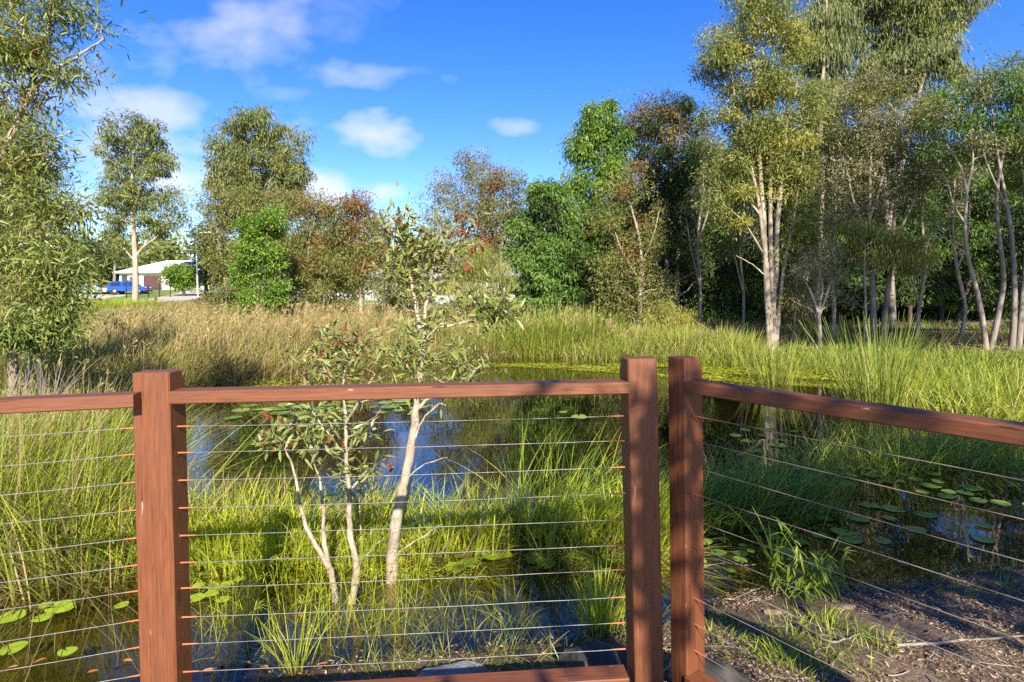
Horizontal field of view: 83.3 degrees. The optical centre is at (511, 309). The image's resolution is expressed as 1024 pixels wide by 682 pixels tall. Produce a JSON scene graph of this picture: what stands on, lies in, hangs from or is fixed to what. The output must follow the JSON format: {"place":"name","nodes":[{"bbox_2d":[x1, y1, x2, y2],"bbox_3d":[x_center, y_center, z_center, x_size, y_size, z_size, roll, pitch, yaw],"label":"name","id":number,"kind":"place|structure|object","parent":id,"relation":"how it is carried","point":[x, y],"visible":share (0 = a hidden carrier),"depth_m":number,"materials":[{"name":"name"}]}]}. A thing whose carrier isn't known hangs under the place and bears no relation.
{"place":"outdoors","nodes":[
{"label":"outdoors","id":0,"kind":"place"},
{"bbox_2d":[139,289,214,302],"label":"driveway","id":1,"kind":"structure","parent":0,"point":[188,296],"depth_m":67.96,"materials":[{"name":"concrete"}]},
{"bbox_2d":[80,289,377,303],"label":"lawn","id":2,"kind":"structure","parent":0,"point":[154,293],"depth_m":76.14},
{"bbox_2d":[106,281,152,293],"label":"utility vehicle","id":3,"kind":"object","parent":2,"relation":"on","point":[115,287],"visible":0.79,"depth_m":77.05,"materials":[{"name":"blue metal"}]},
{"bbox_2d":[155,259,203,295],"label":"garden tree","id":4,"kind":"object","parent":2,"relation":"on","point":[174,273],"visible":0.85,"depth_m":69.24,"materials":[{"name":"green plant"}]},
{"bbox_2d":[0,356,1021,436],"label":"water","id":5,"kind":"structure","parent":0,"point":[521,373],"depth_m":11.46,"materials":[{"name":"liquid"}]},
{"bbox_2d":[0,641,27,654],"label":"lily pad","id":6,"kind":"object","parent":5,"relation":"on","point":[14,647],"visible":0.99,"depth_m":3.12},
{"bbox_2d":[1,353,114,551],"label":"seed heads","id":7,"kind":"object","parent":5,"relation":"on","point":[82,412],"visible":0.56,"depth_m":4.92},
{"bbox_2d":[44,599,74,612],"bbox_3d":[-2.771,1.824,3.538,0.155,0.002,0.141,2,6,-15],"label":"lily pad","id":8,"kind":"object","parent":5,"relation":"on","point":[68,607],"visible":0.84,"depth_m":3.53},
{"bbox_2d":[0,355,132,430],"bbox_3d":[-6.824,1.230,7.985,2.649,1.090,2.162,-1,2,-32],"label":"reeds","id":9,"kind":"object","parent":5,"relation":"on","point":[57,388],"visible":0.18,"depth_m":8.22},
{"bbox_2d":[0,364,318,625],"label":"rush bed","id":10,"kind":"object","parent":5,"relation":"in","point":[63,472],"visible":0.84,"depth_m":4.28,"materials":[{"name":"green plant"}]},
{"bbox_2d":[191,520,428,662],"bbox_3d":[-1.150,1.645,3.494,1.324,0.450,1.098,-1,2,0],"label":"umbrella sedge","id":11,"kind":"object","parent":5,"relation":"in","point":[269,563],"visible":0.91,"depth_m":3.40,"materials":[{"name":"green plant"}]},
{"bbox_2d":[23,299,628,372],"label":"seed heads","id":12,"kind":"object","parent":5,"relation":"on","point":[163,319],"visible":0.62,"depth_m":17.16,"materials":[{"name":"plant"}]},
{"bbox_2d":[261,546,669,582],"bbox_3d":[-0.239,1.782,4.045,2.931,0.025,0.541,-1,2,0],"label":"floating weed","id":13,"kind":"object","parent":5,"relation":"on","point":[425,577],"visible":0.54,"depth_m":3.94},
{"bbox_2d":[191,492,798,657],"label":"fallen grass","id":14,"kind":"structure","parent":5,"relation":"on","point":[486,567],"depth_m":3.94,"materials":[{"name":"plant"}]},
{"bbox_2d":[195,469,1019,670],"bbox_3d":[0.922,1.758,4.579,8.214,0.026,3.351,-1,2,0],"label":"floating weed","id":15,"kind":"object","parent":5,"relation":"on","point":[860,569],"visible":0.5,"depth_m":3.95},
{"bbox_2d":[473,362,1020,441],"bbox_3d":[4.969,1.543,11.136,14.774,0.048,7.325,0,2,31],"label":"floating weed","id":16,"kind":"object","parent":5,"relation":"on","point":[720,371],"visible":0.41,"depth_m":13.50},
{"bbox_2d":[733,510,799,575],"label":"reed plant","id":17,"kind":"object","parent":5,"relation":"in","point":[771,551],"visible":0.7,"depth_m":4.12,"materials":[{"name":"green plant"}]},
{"bbox_2d":[731,333,819,388],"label":"rush tussock","id":18,"kind":"object","parent":5,"relation":"on","point":[772,362],"visible":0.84,"depth_m":11.78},
{"bbox_2d":[785,309,975,424],"bbox_3d":[5.759,0.861,9.263,2.694,1.734,2.508,-1,2,-22],"label":"rush tussock","id":19,"kind":"object","parent":5,"relation":"on","point":[880,387],"visible":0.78,"depth_m":9.05,"materials":[{"name":"plant"}]},
{"bbox_2d":[0,278,1023,681],"bbox_3d":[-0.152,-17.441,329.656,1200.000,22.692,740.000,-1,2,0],"label":"ground","id":20,"kind":"structure","parent":0,"point":[464,442],"depth_m":4.25,"materials":[{"name":"soil"}]},
{"bbox_2d":[0,75,107,395],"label":"tea tree","id":21,"kind":"object","parent":20,"relation":"on","point":[20,227],"visible":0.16,"depth_m":9.46,"materials":[{"name":"green plant"}]},
{"bbox_2d":[0,228,130,412],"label":"broad shrub","id":22,"kind":"object","parent":20,"relation":"on","point":[11,337],"visible":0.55,"depth_m":8.41,"materials":[{"name":"green plant"}]},
{"bbox_2d":[0,0,154,348],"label":"bottlebrush tree","id":23,"kind":"object","parent":20,"relation":"on","point":[49,275],"visible":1,"depth_m":5.49,"materials":[{"name":"green plant"}]},
{"bbox_2d":[67,231,140,284],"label":"dark tree","id":24,"kind":"object","parent":20,"relation":"on","point":[96,244],"visible":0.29,"depth_m":96.53,"materials":[{"name":"green plant"}]},
{"bbox_2d":[91,225,140,280],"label":"street tree","id":25,"kind":"object","parent":20,"relation":"on","point":[114,251],"visible":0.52,"depth_m":94.66,"materials":[{"name":"green plant"}]},
{"bbox_2d":[77,296,177,313],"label":"grass clump","id":26,"kind":"object","parent":20,"relation":"on","point":[120,303],"visible":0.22,"depth_m":38.49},
{"bbox_2d":[0,330,257,424],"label":"reed bed","id":27,"kind":"object","parent":20,"relation":"on","point":[122,379],"visible":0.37,"depth_m":10.96,"materials":[{"name":"plant"}]},
{"bbox_2d":[81,97,196,301],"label":"gum tree","id":28,"kind":"object","parent":20,"relation":"on","point":[143,135],"visible":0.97,"depth_m":41.69,"materials":[{"name":"green plant"}]},
{"bbox_2d":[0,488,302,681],"bbox_3d":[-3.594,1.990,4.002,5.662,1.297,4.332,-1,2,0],"label":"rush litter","id":29,"kind":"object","parent":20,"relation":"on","point":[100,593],"visible":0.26,"depth_m":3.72,"materials":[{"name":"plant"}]},
{"bbox_2d":[112,260,231,289],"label":"white house","id":30,"kind":"structure","parent":20,"relation":"on","point":[149,274],"depth_m":86.89,"materials":[{"name":"clear brick"}]},
{"bbox_2d":[176,220,233,300],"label":"back tree","id":31,"kind":"object","parent":20,"relation":"on","point":[204,278],"visible":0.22,"depth_m":54.56,"materials":[{"name":"green plant"}]},
{"bbox_2d":[2,297,409,329],"bbox_3d":[-23.469,-0.005,34.524,36.042,1.599,22.580,-1,2,0],"label":"reed bed","id":32,"kind":"object","parent":20,"relation":"on","point":[135,311],"visible":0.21,"depth_m":32.90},
{"bbox_2d":[0,423,436,681],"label":"broken rush","id":33,"kind":"object","parent":20,"relation":"on","point":[123,587],"visible":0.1,"depth_m":3.77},
{"bbox_2d":[180,170,286,316],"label":"she oak","id":34,"kind":"object","parent":20,"relation":"on","point":[228,204],"visible":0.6,"depth_m":26.75,"materials":[{"name":"green plant"}]},
{"bbox_2d":[208,198,295,321],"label":"fig tree","id":35,"kind":"object","parent":20,"relation":"on","point":[266,229],"visible":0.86,"depth_m":22.94,"materials":[{"name":"green plant"}]},
{"bbox_2d":[188,101,327,290],"bbox_3d":[-17.521,-6.990,40.041,7.485,14.201,7.788,1,2,43],"label":"tall gum","id":36,"kind":"object","parent":20,"relation":"on","point":[233,163],"visible":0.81,"depth_m":38.93,"materials":[{"name":"green plant"}]},
{"bbox_2d":[0,307,529,387],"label":"reed bed","id":37,"kind":"object","parent":20,"relation":"on","point":[239,356],"visible":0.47,"depth_m":14.68,"materials":[{"name":"plant"}]},
{"bbox_2d":[125,555,463,680],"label":"sedge","id":38,"kind":"object","parent":20,"relation":"on","point":[336,624],"visible":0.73,"depth_m":3.44,"materials":[{"name":"green plant"}]},
{"bbox_2d":[4,223,588,283],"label":"distant woodland","id":39,"kind":"object","parent":20,"relation":"on","point":[162,250],"visible":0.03,"depth_m":135.14,"materials":[{"name":"green plant"}]},
{"bbox_2d":[23,319,589,388],"bbox_3d":[-5.823,1.339,16.818,19.706,2.050,15.169,-1,2,0],"label":"reed thatch","id":40,"kind":"object","parent":20,"relation":"on","point":[306,354],"visible":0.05,"depth_m":14.72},
{"bbox_2d":[234,576,392,676],"bbox_3d":[-1.063,1.637,2.892,0.758,0.435,0.656,1,2,42],"label":"grass tussock","id":41,"kind":"object","parent":20,"relation":"on","point":[296,664],"depth_m":2.94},
{"bbox_2d":[257,184,378,315],"bbox_3d":[-9.419,-2.675,27.375,5.344,7.133,4.438,-1,2,-31],"label":"paperbark","id":42,"kind":"object","parent":20,"relation":"on","point":[300,270],"visible":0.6,"depth_m":26.67,"materials":[{"name":"green plant"}]},
{"bbox_2d":[240,311,409,626],"bbox_3d":[-1.116,1.060,3.561,0.964,2.106,0.665,-1,2,0],"label":"paperbark sapling","id":43,"kind":"object","parent":20,"relation":"on","point":[323,415],"visible":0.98,"depth_m":3.54,"materials":[{"name":"green plant"}]},
{"bbox_2d":[0,356,663,681],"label":"timber railing","id":44,"kind":"object","parent":20,"relation":"on","point":[157,401],"visible":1,"depth_m":2.10,"materials":[{"name":"brown wood"}]},
{"bbox_2d":[293,185,398,312],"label":"bronze tree","id":45,"kind":"object","parent":20,"relation":"on","point":[342,273],"visible":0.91,"depth_m":24.80,"materials":[{"name":"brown plant"}]},
{"bbox_2d":[48,446,755,595],"bbox_3d":[-0.825,1.569,4.449,5.143,0.685,2.188,-1,2,0],"label":"grass bed","id":46,"kind":"object","parent":20,"relation":"on","point":[252,521],"visible":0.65,"depth_m":4.25,"materials":[{"name":"plant"}]},
{"bbox_2d":[368,255,440,320],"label":"shrub","id":47,"kind":"object","parent":20,"relation":"on","point":[395,296],"visible":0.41,"depth_m":22.91,"materials":[{"name":"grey plant"}]},
{"bbox_2d":[213,620,670,681],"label":"leaf litter","id":48,"kind":"object","parent":20,"relation":"on","point":[346,674],"visible":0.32,"depth_m":2.96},
{"bbox_2d":[365,257,521,303],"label":"grey house","id":49,"kind":"structure","parent":20,"relation":"on","point":[438,294],"depth_m":59.96,"materials":[{"name":"clear brick"}]},
{"bbox_2d":[356,181,533,605],"bbox_3d":[-0.439,0.627,3.853,1.176,2.936,0.673,-1,2,0],"label":"paperbark sapling","id":50,"kind":"object","parent":20,"relation":"on","point":[492,307],"visible":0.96,"depth_m":3.77,"materials":[{"name":"green plant"}]},
{"bbox_2d":[417,661,488,676],"bbox_3d":[-0.271,1.796,2.674,0.389,0.240,0.317,-1,2,-3],"label":"boulder","id":51,"kind":"object","parent":20,"relation":"on","point":[450,669],"visible":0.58,"depth_m":2.71,"materials":[{"name":"stone"}]},
{"bbox_2d":[400,139,507,319],"bbox_3d":[-3.267,-4.131,31.057,7.630,10.061,5.346,-1,2,0],"label":"thin paperbark","id":52,"kind":"object","parent":20,"relation":"on","point":[472,166],"visible":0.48,"depth_m":30.84,"materials":[{"name":"green plant"}]},
{"bbox_2d":[436,233,523,323],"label":"shrub","id":53,"kind":"object","parent":20,"relation":"on","point":[478,260],"visible":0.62,"depth_m":22.02,"materials":[{"name":"green plant"}]},
{"bbox_2d":[453,162,531,294],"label":"bronze tree","id":54,"kind":"object","parent":20,"relation":"on","point":[488,206],"visible":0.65,"depth_m":28.80,"materials":[{"name":"green plant"}]},
{"bbox_2d":[314,598,670,679],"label":"bank grass","id":55,"kind":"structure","parent":20,"relation":"on","point":[444,653],"depth_m":2.95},
{"bbox_2d":[369,544,670,653],"bbox_3d":[0.082,1.732,3.493,2.012,0.394,1.340,-1,2,0],"label":"sedge","id":56,"kind":"object","parent":20,"relation":"on","point":[491,616],"visible":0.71,"depth_m":3.52,"materials":[{"name":"green plant"}]},
{"bbox_2d":[448,300,647,357],"bbox_3d":[1.242,0.547,18.696,7.013,1.946,5.571,-1,2,0],"label":"cumbungi","id":57,"kind":"object","parent":20,"relation":"on","point":[570,331],"visible":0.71,"depth_m":18.08,"materials":[{"name":"plant"}]},
{"bbox_2d":[497,164,602,322],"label":"evergreen tree","id":58,"kind":"object","parent":20,"relation":"on","point":[548,266],"visible":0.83,"depth_m":22.64,"materials":[{"name":"green plant"}]},
{"bbox_2d":[373,403,739,568],"bbox_3d":[0.341,1.315,4.651,2.610,1.162,2.492,-1,2,0],"label":"grass tuft","id":59,"kind":"object","parent":20,"relation":"on","point":[517,495],"visible":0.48,"depth_m":4.49,"materials":[{"name":"plant"}]},
{"bbox_2d":[359,317,799,369],"bbox_3d":[1.487,0.893,17.862,12.850,1.294,7.596,0,2,10],"label":"reed bed","id":60,"kind":"object","parent":20,"relation":"on","point":[637,341],"visible":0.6,"depth_m":16.75,"materials":[{"name":"plant"}]},
{"bbox_2d":[543,292,636,327],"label":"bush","id":61,"kind":"object","parent":20,"relation":"on","point":[587,303],"visible":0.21,"depth_m":21.88,"materials":[{"name":"green plant"}]},
{"bbox_2d":[555,641,626,671],"bbox_3d":[0.466,1.761,2.749,0.408,0.284,0.440,-1,2,-21],"label":"boulder","id":62,"kind":"object","parent":20,"relation":"on","point":[576,658],"visible":0.41,"depth_m":2.76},
{"bbox_2d":[558,542,625,639],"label":"grass tussock","id":63,"kind":"object","parent":20,"relation":"on","point":[597,610],"depth_m":3.22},
{"bbox_2d":[551,90,647,308],"bbox_3d":[3.669,-4.282,25.364,5.406,10.325,4.417,-1,2,0],"label":"evergreen tree","id":64,"kind":"object","parent":20,"relation":"on","point":[593,138],"visible":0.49,"depth_m":24.57,"materials":[{"name":"green plant"}]},
{"bbox_2d":[571,154,698,328],"bbox_3d":[4.364,-2.062,20.319,4.408,6.419,3.272,-1,2,-13],"label":"twiggy tree","id":65,"kind":"object","parent":20,"relation":"on","point":[641,260],"visible":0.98,"depth_m":19.98,"materials":[{"name":"green plant"}]},
{"bbox_2d":[609,208,693,315],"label":"evergreen tree","id":66,"kind":"object","parent":20,"relation":"on","point":[681,288],"visible":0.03,"depth_m":29.38,"materials":[{"name":"green plant"}]},
{"bbox_2d":[632,296,705,333],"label":"shrub","id":67,"kind":"object","parent":20,"relation":"on","point":[668,315],"visible":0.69,"depth_m":19.06,"materials":[{"name":"green plant"}]},
{"bbox_2d":[611,80,729,319],"bbox_3d":[6.924,-4.670,25.281,5.665,10.632,5.072,1,2,35],"label":"twiggy tree","id":68,"kind":"object","parent":20,"relation":"on","point":[671,191],"visible":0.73,"depth_m":24.60,"materials":[{"name":"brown plant"}]},
{"bbox_2d":[669,122,729,325],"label":"slim tree","id":69,"kind":"object","parent":20,"relation":"on","point":[693,194],"visible":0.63,"depth_m":22.95,"materials":[{"name":"green plant"}]},
{"bbox_2d":[668,656,749,681],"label":"boulder","id":70,"kind":"object","parent":20,"relation":"on","point":[719,673],"visible":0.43,"depth_m":2.56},
{"bbox_2d":[710,178,760,334],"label":"slim tree","id":71,"kind":"object","parent":20,"relation":"on","point":[731,247],"visible":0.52,"depth_m":19.97,"materials":[{"name":"green plant"}]},
{"bbox_2d":[679,160,796,324],"bbox_3d":[10.129,-3.077,26.154,5.151,8.159,4.480,0,2,20],"label":"evergreen tree","id":72,"kind":"object","parent":20,"relation":"on","point":[726,293],"visible":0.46,"depth_m":25.60,"materials":[{"name":"green plant"}]},
{"bbox_2d":[722,116,807,320],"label":"evergreen tree","id":73,"kind":"object","parent":20,"relation":"on","point":[762,319],"visible":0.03,"depth_m":28.75,"materials":[{"name":"green plant"}]},
{"bbox_2d":[670,0,868,349],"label":"tall paperbark","id":74,"kind":"object","parent":20,"relation":"on","point":[730,53],"visible":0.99,"depth_m":16.79,"materials":[{"name":"green plant"}]},
{"bbox_2d":[767,546,805,598],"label":"leafy weed","id":75,"kind":"object","parent":20,"relation":"on","point":[789,572],"visible":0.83,"depth_m":3.52,"materials":[{"name":"green plant"}]},
{"bbox_2d":[564,396,1023,549],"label":"grass bed","id":76,"kind":"object","parent":20,"relation":"on","point":[752,499],"visible":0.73,"depth_m":5.50,"materials":[{"name":"plant"}]},
{"bbox_2d":[761,227,841,346],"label":"wattle shrub","id":77,"kind":"object","parent":20,"relation":"on","point":[795,320],"visible":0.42,"depth_m":17.10,"materials":[{"name":"green plant"}]},
{"bbox_2d":[756,134,856,324],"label":"evergreen tree","id":78,"kind":"object","parent":20,"relation":"on","point":[781,230],"visible":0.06,"depth_m":26.45,"materials":[{"name":"green plant"}]},
{"bbox_2d":[769,516,850,603],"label":"leafy weed","id":79,"kind":"object","parent":20,"relation":"on","point":[810,579],"visible":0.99,"depth_m":3.44,"materials":[{"name":"green plant"}]},
{"bbox_2d":[777,231,861,351],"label":"grey shrub","id":80,"kind":"object","parent":20,"relation":"on","point":[822,305],"visible":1,"depth_m":16.08,"materials":[{"name":"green plant"}]},
{"bbox_2d":[620,558,1023,681],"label":"leaf litter","id":81,"kind":"object","parent":20,"relation":"on","point":[916,616],"visible":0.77,"depth_m":3.10,"materials":[{"name":"plant"}]},
{"bbox_2d":[625,323,1023,359],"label":"leaf litter","id":82,"kind":"object","parent":20,"relation":"on","point":[782,339],"visible":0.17,"depth_m":18.70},
{"bbox_2d":[633,312,1023,348],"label":"undergrowth","id":83,"kind":"object","parent":20,"relation":"on","point":[932,326],"visible":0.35,"depth_m":21.00,"materials":[{"name":"green plant"}]},
{"bbox_2d":[795,0,862,327],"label":"weeping gum","id":84,"kind":"object","parent":20,"relation":"on","point":[838,58],"visible":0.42,"depth_m":23.65,"materials":[{"name":"green plant"}]},
{"bbox_2d":[805,130,865,338],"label":"slim tree","id":85,"kind":"object","parent":20,"relation":"on","point":[833,324],"visible":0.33,"depth_m":18.97,"materials":[{"name":"green plant"}]},
{"bbox_2d":[812,546,858,600],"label":"leafy weed","id":86,"kind":"object","parent":20,"relation":"on","point":[835,581],"visible":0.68,"depth_m":3.50,"materials":[{"name":"green plant"}]},
{"bbox_2d":[668,355,1023,681],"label":"timber railing","id":87,"kind":"object","parent":20,"relation":"on","point":[689,388],"visible":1,"depth_m":2.16,"materials":[{"name":"brown wood"}]},
{"bbox_2d":[686,336,1023,384],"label":"reed bed","id":88,"kind":"object","parent":20,"relation":"on","point":[973,360],"visible":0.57,"depth_m":13.45,"materials":[{"name":"green plant"}]},
{"bbox_2d":[704,550,1023,678],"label":"twigs","id":89,"kind":"object","parent":20,"relation":"on","point":[942,605],"visible":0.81,"depth_m":3.10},
{"bbox_2d":[785,157,965,325],"bbox_3d":[16.339,-2.993,26.048,8.381,8.544,5.063,-1,2,0],"label":"evergreen tree","id":90,"kind":"object","parent":20,"relation":"on","point":[934,292],"visible":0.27,"depth_m":25.44,"materials":[{"name":"green plant"}]},
{"bbox_2d":[802,51,959,344],"bbox_3d":[11.615,-3.333,18.328,5.059,9.157,3.575,-1,2,0],"label":"grey tree","id":91,"kind":"object","parent":20,"relation":"on","point":[893,121],"visible":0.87,"depth_m":17.95,"materials":[{"name":"green plant"}]},
{"bbox_2d":[844,120,919,320],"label":"evergreen tree","id":92,"kind":"object","parent":20,"relation":"on","point":[900,311],"visible":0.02,"depth_m":29.54,"materials":[{"name":"green plant"}]},
{"bbox_2d":[834,210,956,347],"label":"she oak","id":93,"kind":"object","parent":20,"relation":"on","point":[883,239],"visible":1,"depth_m":17.05,"materials":[{"name":"green plant"}]},
{"bbox_2d":[797,0,1003,327],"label":"weeping gum","id":94,"kind":"object","parent":20,"relation":"on","point":[918,26],"visible":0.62,"depth_m":24.33,"materials":[{"name":"green plant"}]},
{"bbox_2d":[889,96,958,341],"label":"slim tree","id":95,"kind":"object","parent":20,"relation":"on","point":[919,298],"visible":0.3,"depth_m":18.48,"materials":[{"name":"green plant"}]},
{"bbox_2d":[851,359,1023,421],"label":"reed bed","id":96,"kind":"object","parent":20,"relation":"on","point":[996,402],"visible":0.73,"depth_m":8.96,"materials":[{"name":"green plant"}]},
{"bbox_2d":[903,131,975,319],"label":"evergreen tree","id":97,"kind":"object","parent":20,"relation":"on","point":[931,312],"visible":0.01,"depth_m":30.59,"materials":[{"name":"green plant"}]},
{"bbox_2d":[868,554,1023,604],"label":"bank grass","id":98,"kind":"structure","parent":20,"relation":"on","point":[883,577],"depth_m":3.68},
{"bbox_2d":[924,144,993,337],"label":"slim tree","id":99,"kind":"object","parent":20,"relation":"on","point":[953,218],"visible":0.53,"depth_m":19.97,"materials":[{"name":"green plant"}]},
{"bbox_2d":[906,65,1012,349],"bbox_3d":[12.588,-2.689,16.331,2.515,8.005,2.464,-1,2,0],"label":"curved paperbark","id":100,"kind":"object","parent":20,"relation":"on","point":[960,153],"visible":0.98,"depth_m":15.98,"materials":[{"name":"green plant"}]},
{"bbox_2d":[895,635,1023,646],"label":"fallen branch","id":101,"kind":"object","parent":20,"relation":"on","point":[936,643],"visible":0.93,"depth_m":2.85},
{"bbox_2d":[899,161,1023,324],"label":"evergreen tree","id":102,"kind":"object","parent":20,"relation":"on","point":[982,210],"visible":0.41,"depth_m":26.35,"materials":[{"name":"green plant"}]},
{"bbox_2d":[921,434,1023,496],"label":"grass bed","id":103,"kind":"object","parent":20,"relation":"on","point":[1020,466],"visible":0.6,"depth_m":6.24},
{"bbox_2d":[942,24,1023,350],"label":"curved paperbark","id":104,"kind":"object","parent":20,"relation":"on","point":[1000,184],"visible":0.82,"depth_m":15.94,"materials":[{"name":"green plant"}]},
{"bbox_2d":[947,126,1023,321],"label":"evergreen tree","id":105,"kind":"object","parent":20,"relation":"on","point":[989,314],"visible":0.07,"depth_m":29.67,"materials":[{"name":"green plant"}]},
{"bbox_2d":[979,194,1023,327],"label":"evergreen tree","id":106,"kind":"object","parent":20,"relation":"on","point":[1018,230],"visible":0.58,"depth_m":22.61,"materials":[{"name":"green plant"}]},
{"bbox_2d":[0,0,1023,259],"label":"sky","id":107,"kind":"structure","parent":0,"point":[391,87],"materials":[{"name":"blue"}]},
{"bbox_2d":[669,597,920,681],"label":"bank grass","id":108,"kind":"structure","parent":0,"point":[770,654],"depth_m":2.89,"materials":[{"name":"plant"}]},
{"bbox_2d":[692,320,1008,330],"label":"road","id":109,"kind":"structure","parent":0,"point":[974,321],"depth_m":26.23,"materials":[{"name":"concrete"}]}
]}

